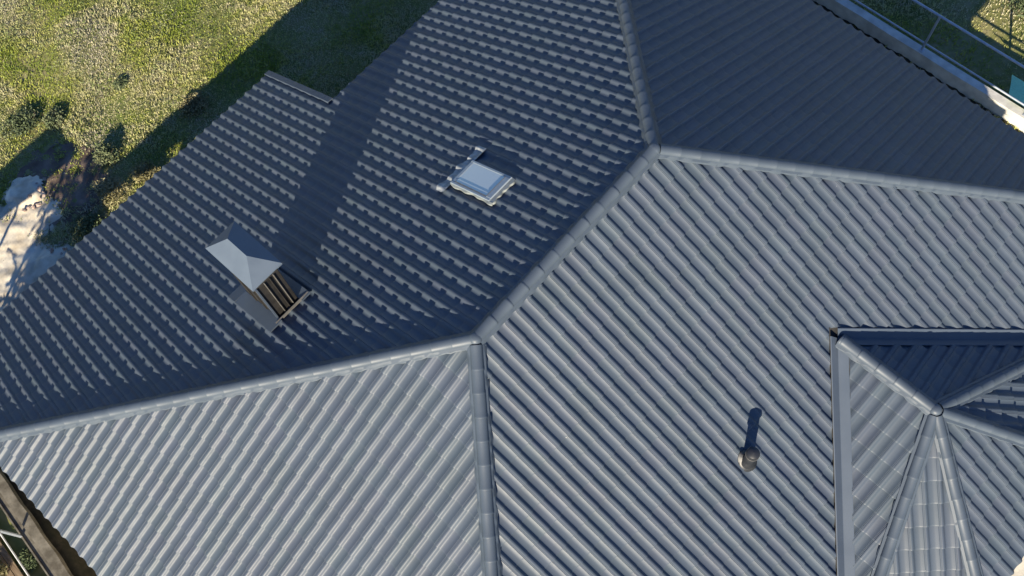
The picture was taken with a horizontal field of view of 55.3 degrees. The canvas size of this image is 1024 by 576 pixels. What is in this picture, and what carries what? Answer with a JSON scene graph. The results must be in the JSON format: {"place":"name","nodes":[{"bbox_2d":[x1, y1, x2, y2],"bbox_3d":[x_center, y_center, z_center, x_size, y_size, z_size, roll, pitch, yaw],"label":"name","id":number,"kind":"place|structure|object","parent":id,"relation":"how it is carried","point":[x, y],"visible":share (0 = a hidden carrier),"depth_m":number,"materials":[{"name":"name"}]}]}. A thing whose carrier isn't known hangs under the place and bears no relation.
{"place":"outdoors","nodes":[
{"label":"outdoors","id":0,"kind":"place"},
{"bbox_2d":[0,507,46,575],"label":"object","id":1,"kind":"object","parent":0,"point":[17,544],"visible":0.42,"depth_m":25.40,"materials":[{"name":"plant"}]},
{"bbox_2d":[0,558,8,575],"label":"shrub","id":2,"kind":"object","parent":1,"relation":"on","point":[3,566],"visible":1,"depth_m":24.83,"materials":[{"name":"green plant"}]},
{"bbox_2d":[0,537,23,575],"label":"wooden decking","id":3,"kind":"object","parent":1,"relation":"on","point":[12,565],"visible":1,"depth_m":25.00,"materials":[{"name":"brown wood"}]},
{"bbox_2d":[18,547,37,572],"bbox_3d":[-12.419,6.958,25.127,0.670,0.388,0.534,39,75,16],"label":"shrub","id":4,"kind":"object","parent":1,"relation":"on","point":[28,561],"visible":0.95,"depth_m":25.03,"materials":[{"name":"green plant"}]},
{"bbox_2d":[0,0,1023,246],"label":"ground","id":5,"kind":"structure","parent":0,"point":[998,62],"depth_m":31.43,"materials":[{"name":"green plant"}]},
{"bbox_2d":[0,105,41,138],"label":"shrub","id":6,"kind":"object","parent":5,"relation":"on","point":[24,115],"visible":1,"depth_m":30.93,"materials":[{"name":"green plant"}]},
{"bbox_2d":[0,173,67,250],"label":"grass","id":7,"kind":"structure","parent":5,"relation":"on","point":[46,222],"depth_m":29.67,"materials":[{"name":"green plant"}]},
{"bbox_2d":[0,470,72,575],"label":"retaining wall","id":8,"kind":"structure","parent":5,"relation":"on","point":[40,546],"depth_m":25.13,"materials":[{"name":"concrete"}]},
{"bbox_2d":[0,529,29,575],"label":"railing","id":9,"kind":"object","parent":8,"relation":"on","point":[6,542],"visible":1,"depth_m":24.02,"materials":[{"name":"metal"}]},
{"bbox_2d":[0,175,73,312],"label":"sand","id":10,"kind":"structure","parent":5,"relation":"on","point":[24,264],"depth_m":29.48,"materials":[{"name":"beige sand"}]},
{"bbox_2d":[0,467,96,575],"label":"damp strip","id":11,"kind":"object","parent":5,"relation":"on","point":[76,563],"visible":0.16,"depth_m":25.24,"materials":[{"name":"soil"}]},
{"bbox_2d":[42,105,66,131],"bbox_3d":[-14.522,-5.398,31.003,0.768,0.427,0.934,-6,68,1],"label":"shrub","id":12,"kind":"object","parent":5,"relation":"on","point":[53,118],"visible":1,"depth_m":30.93,"materials":[{"name":"green plant"}]},
{"bbox_2d":[17,139,110,233],"bbox_3d":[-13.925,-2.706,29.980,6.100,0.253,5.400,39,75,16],"label":"tree","id":13,"kind":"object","parent":5,"relation":"on","point":[83,179],"visible":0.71,"depth_m":30.24,"materials":[{"name":"green plant"}]},
{"bbox_2d":[66,211,101,242],"bbox_3d":[-12.801,-1.871,29.365,1.062,0.622,1.116,39,75,16],"label":"shrub","id":14,"kind":"object","parent":5,"relation":"on","point":[85,226],"visible":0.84,"depth_m":29.30,"materials":[{"name":"green plant"}]},
{"bbox_2d":[93,141,119,166],"bbox_3d":[-12.654,-4.174,30.308,0.863,0.634,0.932,-30,70,-9],"label":"shrub","id":15,"kind":"object","parent":5,"relation":"on","point":[104,153],"visible":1,"depth_m":30.23,"materials":[{"name":"green plant"}]},
{"bbox_2d":[93,173,130,209],"bbox_3d":[-12.226,-2.982,29.756,1.162,0.618,1.061,39,75,16],"label":"shrub","id":16,"kind":"object","parent":5,"relation":"on","point":[109,190],"visible":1,"depth_m":29.68,"materials":[{"name":"green plant"}]},
{"bbox_2d":[112,76,127,90],"bbox_3d":[-12.572,-6.575,31.384,0.464,0.275,0.590,39,75,16],"label":"shrub","id":17,"kind":"object","parent":5,"relation":"on","point":[119,82],"visible":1,"depth_m":31.32,"materials":[{"name":"green plant"}]},
{"bbox_2d":[128,160,160,184],"bbox_3d":[-11.206,-3.485,29.988,1.040,0.481,0.874,39,75,16],"label":"shrub","id":18,"kind":"object","parent":5,"relation":"on","point":[145,171],"visible":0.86,"depth_m":29.94,"materials":[{"name":"green plant"}]},
{"bbox_2d":[178,90,209,119],"bbox_3d":[-10.058,-5.785,30.946,1.091,0.396,1.016,-8,68,0],"label":"shrub","id":19,"kind":"object","parent":5,"relation":"on","point":[188,105],"visible":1,"depth_m":30.90,"materials":[{"name":"green plant"}]},
{"bbox_2d":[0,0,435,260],"bbox_3d":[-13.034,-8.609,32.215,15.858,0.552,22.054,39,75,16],"label":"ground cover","id":20,"kind":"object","parent":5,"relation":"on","point":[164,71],"visible":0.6,"depth_m":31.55,"materials":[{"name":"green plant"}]},
{"bbox_2d":[0,0,1023,575],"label":"house","id":21,"kind":"structure","parent":5,"relation":"on","point":[588,288],"depth_m":19.91,"materials":[{"name":"metal"}]},
{"bbox_2d":[812,0,1023,133],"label":"soil bank","id":22,"kind":"structure","parent":5,"relation":"on","point":[909,61],"depth_m":29.12,"materials":[{"name":"brown soil"}]},
{"bbox_2d":[813,0,1023,132],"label":"retaining wall","id":23,"kind":"structure","parent":5,"relation":"on","point":[959,80],"depth_m":28.75,"materials":[{"name":"concrete"}]},
{"bbox_2d":[854,0,1023,115],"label":"railing","id":24,"kind":"object","parent":23,"relation":"on","point":[921,49],"visible":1,"depth_m":27.71,"materials":[{"name":"metal"}]},
{"bbox_2d":[1009,75,1023,106],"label":"green sheet","id":25,"kind":"object","parent":24,"relation":"attached to","point":[1016,90],"visible":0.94,"depth_m":28.32,"materials":[{"name":"teal"}]},
{"bbox_2d":[1002,0,1023,20],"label":"shrub","id":26,"kind":"object","parent":5,"relation":"on","point":[1021,6],"visible":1,"depth_m":30.36,"materials":[{"name":"green plant"}]},
{"bbox_2d":[855,27,1019,131],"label":"grass","id":27,"kind":"structure","parent":0,"point":[995,116],"depth_m":28.32,"materials":[{"name":"green plant"}]},
{"bbox_2d":[852,0,1023,108],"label":"grass","id":28,"kind":"structure","parent":0,"point":[907,8],"depth_m":30.55,"materials":[{"name":"green plant"}]},
{"bbox_2d":[1011,557,1023,575],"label":"gravel court","id":29,"kind":"object","parent":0,"point":[1019,570],"visible":0.02,"depth_m":24.58,"materials":[{"name":"beige gravel"}]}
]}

